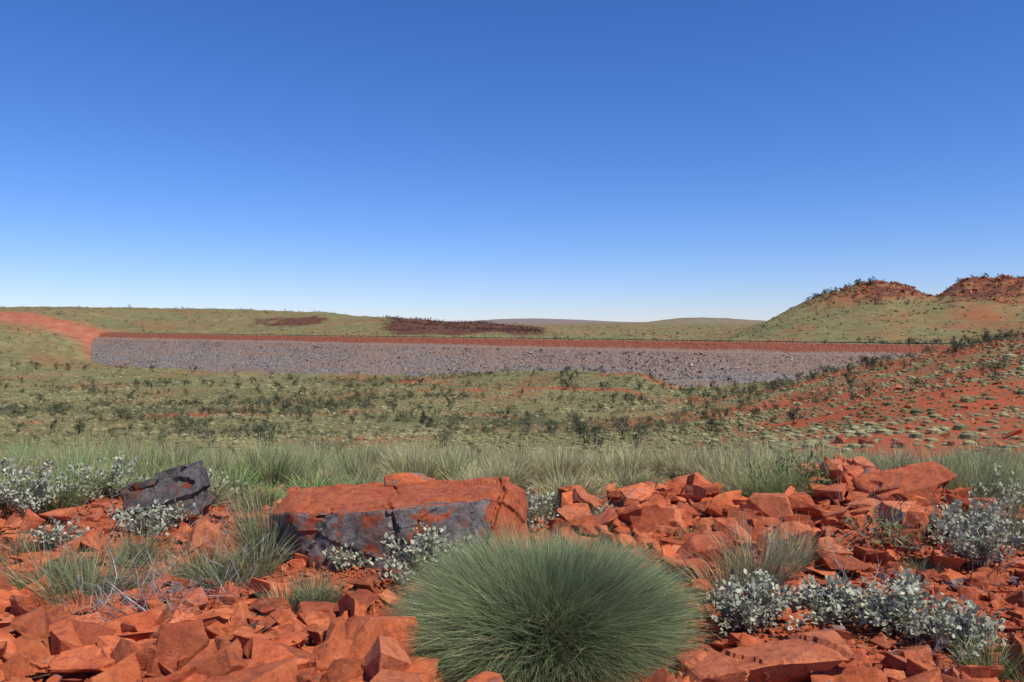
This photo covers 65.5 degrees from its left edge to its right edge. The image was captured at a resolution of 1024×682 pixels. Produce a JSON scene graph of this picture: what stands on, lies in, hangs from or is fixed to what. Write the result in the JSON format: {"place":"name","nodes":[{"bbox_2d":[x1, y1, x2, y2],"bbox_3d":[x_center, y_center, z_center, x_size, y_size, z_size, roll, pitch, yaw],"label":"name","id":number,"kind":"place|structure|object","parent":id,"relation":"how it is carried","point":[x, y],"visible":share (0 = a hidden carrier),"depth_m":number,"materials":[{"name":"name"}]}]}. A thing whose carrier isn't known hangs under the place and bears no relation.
{"place":"outdoors","nodes":[
{"label":"outdoors","id":0,"kind":"place"},
{"bbox_2d":[0,275,1023,681],"bbox_3d":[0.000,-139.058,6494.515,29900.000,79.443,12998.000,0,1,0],"label":"ground terrain","id":1,"kind":"structure","parent":0,"point":[78,331],"depth_m":337.15,"materials":[{"name":"soil"}]},
{"bbox_2d":[0,517,58,563],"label":"grass tuft","id":2,"kind":"object","parent":1,"relation":"on","point":[22,548],"visible":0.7,"depth_m":5.54,"materials":[{"name":"green plant"}]},
{"bbox_2d":[7,556,51,572],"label":"boulder","id":3,"kind":"object","parent":1,"relation":"on","point":[29,564],"visible":0.34,"depth_m":5.09,"materials":[{"name":"stone"}]},
{"bbox_2d":[0,457,74,517],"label":"silver leaf shrub","id":4,"kind":"object","parent":1,"relation":"on","point":[17,500],"visible":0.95,"depth_m":6.26,"materials":[{"name":"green plant"}]},
{"bbox_2d":[22,516,89,550],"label":"silver leaf shrub","id":5,"kind":"object","parent":1,"relation":"on","point":[58,535],"visible":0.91,"depth_m":5.62,"materials":[{"name":"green plant"}]},
{"bbox_2d":[11,537,104,582],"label":"grass tuft","id":6,"kind":"object","parent":1,"relation":"on","point":[69,556],"visible":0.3,"depth_m":5.21,"materials":[{"name":"green plant"}]},
{"bbox_2d":[36,592,79,613],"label":"grass tuft","id":7,"kind":"object","parent":1,"relation":"on","point":[52,605],"visible":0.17,"depth_m":4.48,"materials":[{"name":"green plant"}]},
{"bbox_2d":[40,595,77,614],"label":"boulder","id":8,"kind":"object","parent":1,"relation":"on","point":[63,610],"visible":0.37,"depth_m":4.49,"materials":[{"name":"stone"}]},
{"bbox_2d":[21,462,99,498],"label":"grass tuft","id":9,"kind":"object","parent":1,"relation":"on","point":[62,482],"visible":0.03,"depth_m":6.89,"materials":[{"name":"green plant"}]},
{"bbox_2d":[28,636,117,676],"bbox_3d":[-1.949,1.499,3.691,0.438,0.150,0.342,0,1,0],"label":"boulder","id":10,"kind":"object","parent":1,"relation":"on","point":[91,660],"visible":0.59,"depth_m":3.58,"materials":[{"name":"stone"}]},
{"bbox_2d":[41,489,137,561],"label":"dry twigs","id":11,"kind":"object","parent":1,"relation":"on","point":[92,529],"visible":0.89,"depth_m":5.43,"materials":[{"name":"grey plant"}]},
{"bbox_2d":[0,524,179,604],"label":"grass tuft","id":12,"kind":"object","parent":1,"relation":"on","point":[55,589],"visible":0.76,"depth_m":4.78,"materials":[{"name":"green plant"}]},
{"bbox_2d":[46,451,149,498],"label":"silver leaf shrub","id":13,"kind":"object","parent":1,"relation":"on","point":[113,474],"visible":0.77,"depth_m":6.85,"materials":[{"name":"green plant"}]},
{"bbox_2d":[47,568,152,621],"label":"dry twigs","id":14,"kind":"object","parent":1,"relation":"on","point":[102,596],"visible":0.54,"depth_m":4.31,"materials":[{"name":"grey wood"}]},
{"bbox_2d":[95,514,185,568],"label":"grass tuft","id":15,"kind":"object","parent":1,"relation":"on","point":[142,549],"visible":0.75,"depth_m":5.49,"materials":[{"name":"green plant"}]},
{"bbox_2d":[57,525,231,634],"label":"dry twigs","id":16,"kind":"object","parent":1,"relation":"on","point":[127,597],"visible":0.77,"depth_m":4.29,"materials":[{"name":"grey wood"}]},
{"bbox_2d":[106,499,202,535],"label":"silver leaf shrub","id":17,"kind":"object","parent":1,"relation":"on","point":[155,517],"visible":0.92,"depth_m":5.94,"materials":[{"name":"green plant"}]},
{"bbox_2d":[118,460,214,526],"bbox_3d":[-2.744,1.214,6.352,0.688,0.481,0.547,0,1,0],"label":"boulder","id":18,"kind":"object","parent":1,"relation":"on","point":[187,485],"visible":0.77,"depth_m":6.23,"materials":[{"name":"stone"}]},
{"bbox_2d":[160,593,179,610],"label":"grass tuft","id":19,"kind":"object","parent":1,"relation":"on","point":[167,602],"visible":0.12,"depth_m":4.50,"materials":[{"name":"plant"}]},
{"bbox_2d":[123,545,256,615],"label":"dry twigs","id":20,"kind":"object","parent":1,"relation":"on","point":[230,580],"visible":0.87,"depth_m":4.52,"materials":[{"name":"grey wood"}]},
{"bbox_2d":[141,493,238,544],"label":"dry twigs","id":21,"kind":"object","parent":1,"relation":"on","point":[199,518],"visible":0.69,"depth_m":5.80,"materials":[{"name":"grey plant"}]},
{"bbox_2d":[137,523,252,587],"bbox_3d":[-1.991,1.365,5.072,0.752,0.381,0.736,0,1,0],"label":"grass tuft","id":22,"kind":"object","parent":1,"relation":"on","point":[189,569],"visible":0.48,"depth_m":5.03,"materials":[{"name":"green plant"}]},
{"bbox_2d":[180,602,253,636],"bbox_3d":[-1.523,1.457,4.131,0.317,0.170,0.264,0,1,0],"label":"boulder","id":23,"kind":"object","parent":1,"relation":"on","point":[230,617],"visible":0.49,"depth_m":4.04,"materials":[{"name":"stone"}]},
{"bbox_2d":[206,469,242,498],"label":"grass tuft","id":24,"kind":"object","parent":1,"relation":"on","point":[230,485],"visible":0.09,"depth_m":6.88,"materials":[{"name":"green plant"}]},
{"bbox_2d":[206,466,247,499],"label":"silver leaf shrub","id":25,"kind":"object","parent":1,"relation":"on","point":[225,479],"visible":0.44,"depth_m":6.85,"materials":[{"name":"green plant"}]},
{"bbox_2d":[147,515,308,591],"bbox_3d":[-1.801,1.321,5.038,0.954,0.461,0.888,1,1,28],"label":"grass tuft","id":26,"kind":"object","parent":1,"relation":"on","point":[273,564],"visible":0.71,"depth_m":5.00,"materials":[{"name":"green plant"}]},
{"bbox_2d":[199,518,286,576],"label":"dry twigs","id":27,"kind":"object","parent":1,"relation":"on","point":[248,547],"visible":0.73,"depth_m":5.12,"materials":[{"name":"grey plant"}]},
{"bbox_2d":[218,478,276,512],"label":"grass tuft","id":28,"kind":"object","parent":1,"relation":"on","point":[242,498],"visible":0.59,"depth_m":6.62,"materials":[{"name":"plant"}]},
{"bbox_2d":[213,468,307,563],"bbox_3d":[-1.649,1.200,5.530,0.842,0.622,0.852,0,1,0],"label":"grass tuft","id":29,"kind":"object","parent":1,"relation":"on","point":[251,529],"visible":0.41,"depth_m":5.40,"materials":[{"name":"green plant"}]},
{"bbox_2d":[232,623,299,648],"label":"boulder","id":30,"kind":"object","parent":1,"relation":"on","point":[244,635],"visible":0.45,"depth_m":3.81,"materials":[{"name":"stone"}]},
{"bbox_2d":[287,487,299,494],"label":"boulder","id":31,"kind":"object","parent":1,"relation":"on","point":[293,488],"visible":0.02,"depth_m":6.35,"materials":[{"name":"stone"}]},
{"bbox_2d":[250,564,356,613],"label":"grass tuft","id":32,"kind":"object","parent":1,"relation":"on","point":[307,594],"visible":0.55,"depth_m":4.50,"materials":[{"name":"green plant"}]},
{"bbox_2d":[322,541,368,571],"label":"silver leaf shrub","id":33,"kind":"object","parent":1,"relation":"on","point":[338,559],"visible":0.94,"depth_m":5.14,"materials":[{"name":"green plant"}]},
{"bbox_2d":[373,446,402,472],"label":"dry twigs","id":34,"kind":"object","parent":1,"relation":"on","point":[390,460],"visible":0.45,"depth_m":8.50,"materials":[{"name":"grey plant"}]},
{"bbox_2d":[269,476,529,573],"bbox_3d":[-0.773,1.285,5.444,1.801,0.622,0.805,0,1,0],"label":"slab boulder","id":35,"kind":"object","parent":1,"relation":"on","point":[338,516],"visible":0.59,"depth_m":5.23,"materials":[{"name":"stone"}]},
{"bbox_2d":[384,472,434,485],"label":"boulder","id":36,"kind":"object","parent":1,"relation":"on","point":[397,479],"visible":0.29,"depth_m":6.22,"materials":[{"name":"stone"}]},
{"bbox_2d":[367,520,476,584],"bbox_3d":[-0.565,1.308,4.937,0.695,0.400,0.655,0,1,0],"label":"silver leaf shrub","id":37,"kind":"object","parent":1,"relation":"on","point":[432,536],"visible":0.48,"depth_m":4.92,"materials":[{"name":"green plant"}]},
{"bbox_2d":[407,667,443,681],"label":"boulder","id":38,"kind":"object","parent":1,"relation":"on","point":[437,674],"visible":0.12,"depth_m":3.63,"materials":[{"name":"stone"}]},
{"bbox_2d":[90,338,897,386],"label":"riprap","id":39,"kind":"object","parent":1,"relation":"on","point":[538,363],"visible":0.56,"depth_m":470.68,"materials":[{"name":"stone"}]},
{"bbox_2d":[0,456,1023,681],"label":"rock rubble","id":40,"kind":"object","parent":1,"relation":"on","point":[353,640],"visible":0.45,"depth_m":4.42,"materials":[{"name":"stone"}]},
{"bbox_2d":[0,420,1023,517],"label":"ridge grass","id":41,"kind":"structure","parent":1,"relation":"on","point":[318,467],"depth_m":8.15,"materials":[{"name":"green plant"}]},
{"bbox_2d":[0,273,1023,458],"bbox_3d":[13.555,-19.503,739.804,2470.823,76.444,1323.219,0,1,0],"label":"valley scrub","id":42,"kind":"object","parent":1,"relation":"on","point":[583,426],"visible":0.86,"depth_m":224.10,"materials":[{"name":"green plant"}]},
{"bbox_2d":[0,478,1023,681],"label":"straw litter","id":43,"kind":"object","parent":1,"relation":"on","point":[550,540],"visible":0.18,"depth_m":4.72,"materials":[{"name":"beige plant"}]},
{"bbox_2d":[90,333,961,386],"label":"dam embankment","id":44,"kind":"structure","parent":1,"relation":"on","point":[749,351],"depth_m":421.31,"materials":[{"name":"grey gravel"}]},
{"bbox_2d":[103,332,949,344],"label":"guard rail","id":45,"kind":"object","parent":44,"relation":"on","point":[824,342],"visible":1,"depth_m":393.47,"materials":[{"name":"stone"}]},
{"bbox_2d":[32,274,1023,457],"bbox_3d":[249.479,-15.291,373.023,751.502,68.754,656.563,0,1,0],"label":"hillside rocks","id":46,"kind":"object","parent":1,"relation":"on","point":[947,434],"visible":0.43,"depth_m":134.90,"materials":[{"name":"stone"}]},
{"bbox_2d":[525,482,558,534],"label":"silver leaf shrub","id":47,"kind":"object","parent":1,"relation":"on","point":[532,508],"visible":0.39,"depth_m":5.95,"materials":[{"name":"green plant"}]},
{"bbox_2d":[536,501,553,518],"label":"grass tuft","id":48,"kind":"object","parent":1,"relation":"on","point":[544,513],"visible":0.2,"depth_m":6.51,"materials":[{"name":"green plant"}]},
{"bbox_2d":[530,489,560,511],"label":"silver leaf shrub","id":49,"kind":"object","parent":1,"relation":"on","point":[553,499],"visible":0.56,"depth_m":6.74,"materials":[{"name":"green plant"}]},
{"bbox_2d":[369,512,729,681],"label":"spinifex clump","id":50,"kind":"object","parent":1,"relation":"on","point":[534,608],"visible":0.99,"depth_m":3.84,"materials":[{"name":"green plant"}]},
{"bbox_2d":[540,526,575,544],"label":"grass tuft","id":51,"kind":"object","parent":1,"relation":"on","point":[553,534],"visible":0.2,"depth_m":5.76,"materials":[{"name":"green plant"}]},
{"bbox_2d":[558,485,586,501],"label":"boulder","id":52,"kind":"object","parent":1,"relation":"on","point":[565,489],"visible":0.26,"depth_m":6.72,"materials":[{"name":"stone"}]},
{"bbox_2d":[578,493,616,514],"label":"grass tuft","id":53,"kind":"object","parent":1,"relation":"on","point":[596,510],"visible":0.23,"depth_m":6.35,"materials":[{"name":"green plant"}]},
{"bbox_2d":[590,502,618,514],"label":"silver leaf shrub","id":54,"kind":"object","parent":1,"relation":"on","point":[603,510],"visible":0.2,"depth_m":6.07,"materials":[{"name":"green plant"}]},
{"bbox_2d":[627,491,670,507],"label":"boulder","id":55,"kind":"object","parent":1,"relation":"on","point":[656,499],"visible":0.39,"depth_m":6.01,"materials":[{"name":"stone"}]},
{"bbox_2d":[659,564,687,587],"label":"grass tuft","id":56,"kind":"object","parent":1,"relation":"on","point":[673,578],"visible":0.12,"depth_m":4.84,"materials":[{"name":"green plant"}]},
{"bbox_2d":[675,518,712,538],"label":"grass tuft","id":57,"kind":"object","parent":1,"relation":"on","point":[689,531],"visible":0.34,"depth_m":5.72,"materials":[{"name":"green plant"}]},
{"bbox_2d":[672,483,718,504],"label":"boulder","id":58,"kind":"object","parent":1,"relation":"on","point":[712,490],"visible":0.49,"depth_m":6.14,"materials":[{"name":"stone"}]},
{"bbox_2d":[676,531,739,569],"bbox_3d":[1.261,1.380,5.121,0.582,0.214,0.350,-1,1,-29],"label":"boulder","id":59,"kind":"object","parent":1,"relation":"on","point":[698,544],"visible":0.47,"depth_m":5.04,"materials":[{"name":"stone"}]},
{"bbox_2d":[713,472,769,497],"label":"grass tuft","id":60,"kind":"object","parent":1,"relation":"on","point":[749,490],"visible":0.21,"depth_m":6.38,"materials":[{"name":"green plant"}]},
{"bbox_2d":[660,501,824,598],"bbox_3d":[1.407,1.236,4.763,0.887,0.532,1.168,1,1,36],"label":"grass tuft","id":61,"kind":"object","parent":1,"relation":"on","point":[770,564],"visible":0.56,"depth_m":4.75,"materials":[{"name":"green plant"}]},
{"bbox_2d":[696,568,816,635],"bbox_3d":[1.242,1.367,4.221,0.622,0.333,0.591,0,1,0],"label":"silver leaf shrub","id":62,"kind":"object","parent":1,"relation":"on","point":[749,611],"visible":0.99,"depth_m":4.14,"materials":[{"name":"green plant"}]},
{"bbox_2d":[725,503,804,570],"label":"dry twigs","id":63,"kind":"object","parent":1,"relation":"on","point":[766,536],"visible":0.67,"depth_m":5.02,"materials":[{"name":"grey plant"}]},
{"bbox_2d":[676,629,855,681],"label":"boulder","id":64,"kind":"object","parent":1,"relation":"on","point":[800,657],"visible":0.95,"depth_m":3.50,"materials":[{"name":"stone"}]},
{"bbox_2d":[714,442,840,497],"bbox_3d":[2.078,1.063,6.288,0.913,0.519,1.058,-1,2,-40],"label":"grass tuft","id":65,"kind":"object","parent":1,"relation":"on","point":[767,487],"visible":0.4,"depth_m":6.29,"materials":[{"name":"green plant"}]},
{"bbox_2d":[739,443,831,487],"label":"green shrub","id":66,"kind":"object","parent":1,"relation":"on","point":[809,460],"visible":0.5,"depth_m":6.55,"materials":[{"name":"green plant"}]},
{"bbox_2d":[746,509,845,572],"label":"grass tuft","id":67,"kind":"object","parent":1,"relation":"on","point":[803,550],"visible":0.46,"depth_m":5.12,"materials":[{"name":"green plant"}]},
{"bbox_2d":[781,521,822,543],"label":"boulder","id":68,"kind":"object","parent":1,"relation":"on","point":[816,530],"visible":0.19,"depth_m":5.60,"materials":[{"name":"stone"}]},
{"bbox_2d":[796,455,879,477],"bbox_3d":[2.835,1.176,6.996,0.742,0.280,0.514,0,1,0],"label":"boulder","id":69,"kind":"object","parent":1,"relation":"on","point":[855,461],"visible":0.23,"depth_m":7.06,"materials":[{"name":"stone"}]},
{"bbox_2d":[790,571,892,627],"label":"silver leaf shrub","id":70,"kind":"object","parent":1,"relation":"on","point":[825,609],"visible":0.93,"depth_m":4.32,"materials":[{"name":"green plant"}]},
{"bbox_2d":[820,526,910,557],"bbox_3d":[2.425,1.402,5.495,0.560,0.213,0.302,0,1,21],"label":"boulder","id":71,"kind":"object","parent":1,"relation":"on","point":[847,538],"visible":0.6,"depth_m":5.42,"materials":[{"name":"stone"}]},
{"bbox_2d":[790,458,949,555],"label":"dry twigs","id":72,"kind":"object","parent":1,"relation":"on","point":[880,514],"visible":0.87,"depth_m":5.40,"materials":[{"name":"grey plant"}]},
{"bbox_2d":[784,524,958,604],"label":"dry twigs","id":73,"kind":"object","parent":1,"relation":"on","point":[885,575],"visible":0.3,"depth_m":4.50,"materials":[{"name":"wood"}]},
{"bbox_2d":[823,499,954,551],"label":"green shrub","id":74,"kind":"object","parent":1,"relation":"on","point":[887,531],"visible":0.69,"depth_m":5.40,"materials":[{"name":"green plant"}]},
{"bbox_2d":[871,428,921,463],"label":"dry twigs","id":75,"kind":"object","parent":1,"relation":"on","point":[894,453],"visible":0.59,"depth_m":8.41,"materials":[{"name":"grey plant"}]},
{"bbox_2d":[832,566,969,642],"bbox_3d":[2.066,1.389,4.200,0.634,0.365,0.693,1,1,37],"label":"silver leaf shrub","id":76,"kind":"object","parent":1,"relation":"on","point":[903,603],"visible":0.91,"depth_m":4.15,"materials":[{"name":"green plant"}]},
{"bbox_2d":[852,461,956,505],"bbox_3d":[2.994,1.163,6.117,0.662,0.469,0.414,0,1,0],"label":"boulder","id":77,"kind":"object","parent":1,"relation":"on","point":[910,485],"visible":0.73,"depth_m":6.02,"materials":[{"name":"stone"}]},
{"bbox_2d":[894,555,944,572],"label":"grass tuft","id":78,"kind":"object","parent":1,"relation":"on","point":[924,566],"visible":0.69,"depth_m":5.15,"materials":[{"name":"green plant"}]},
{"bbox_2d":[920,502,987,536],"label":"silver leaf shrub","id":79,"kind":"object","parent":1,"relation":"on","point":[934,526],"visible":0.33,"depth_m":5.66,"materials":[{"name":"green plant"}]},
{"bbox_2d":[905,490,1009,543],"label":"grass tuft","id":80,"kind":"object","parent":1,"relation":"on","point":[946,515],"visible":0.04,"depth_m":5.72,"materials":[{"name":"green plant"}]},
{"bbox_2d":[908,611,1010,671],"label":"dry twigs","id":81,"kind":"object","parent":1,"relation":"on","point":[949,657],"visible":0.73,"depth_m":3.79,"materials":[{"name":"grey plant"}]},
{"bbox_2d":[905,432,1023,501],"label":"grass tuft","id":82,"kind":"object","parent":1,"relation":"on","point":[954,486],"visible":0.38,"depth_m":6.48,"materials":[{"name":"green plant"}]},
{"bbox_2d":[928,489,1023,568],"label":"silver leaf shrub","id":83,"kind":"object","parent":1,"relation":"on","point":[987,541],"visible":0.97,"depth_m":5.16,"materials":[{"name":"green plant"}]},
{"bbox_2d":[931,467,1023,574],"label":"dry twigs","id":84,"kind":"object","parent":1,"relation":"on","point":[980,539],"visible":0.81,"depth_m":5.07,"materials":[{"name":"grey plant"}]},
{"bbox_2d":[939,595,1017,659],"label":"silver leaf shrub","id":85,"kind":"object","parent":1,"relation":"on","point":[983,624],"visible":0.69,"depth_m":3.96,"materials":[{"name":"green plant"}]},
{"bbox_2d":[946,622,1023,681],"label":"grass tuft","id":86,"kind":"object","parent":1,"relation":"on","point":[1005,675],"visible":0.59,"depth_m":3.76,"materials":[{"name":"green plant"}]},
{"bbox_2d":[968,487,1023,551],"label":"grass tuft","id":87,"kind":"object","parent":1,"relation":"on","point":[1012,516],"visible":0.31,"depth_m":5.69,"materials":[{"name":"green plant"}]},
{"bbox_2d":[971,461,1023,514],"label":"silver leaf shrub","id":88,"kind":"object","parent":1,"relation":"on","point":[1010,487],"visible":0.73,"depth_m":6.37,"materials":[{"name":"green plant"}]},
{"bbox_2d":[0,277,1023,463],"bbox_3d":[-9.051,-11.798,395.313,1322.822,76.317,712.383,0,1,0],"label":"spinifex field","id":89,"kind":"structure","parent":0,"point":[818,426],"depth_m":166.71,"materials":[{"name":"green plant"}]},
{"bbox_2d":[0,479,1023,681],"bbox_3d":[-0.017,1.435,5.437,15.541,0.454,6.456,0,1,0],"label":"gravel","id":90,"kind":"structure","parent":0,"point":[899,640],"depth_m":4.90,"materials":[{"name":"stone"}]},
{"bbox_2d":[0,0,1023,321],"label":"sky","id":91,"kind":"structure","parent":0,"point":[447,160],"materials":[{"name":"blue"}]}
]}

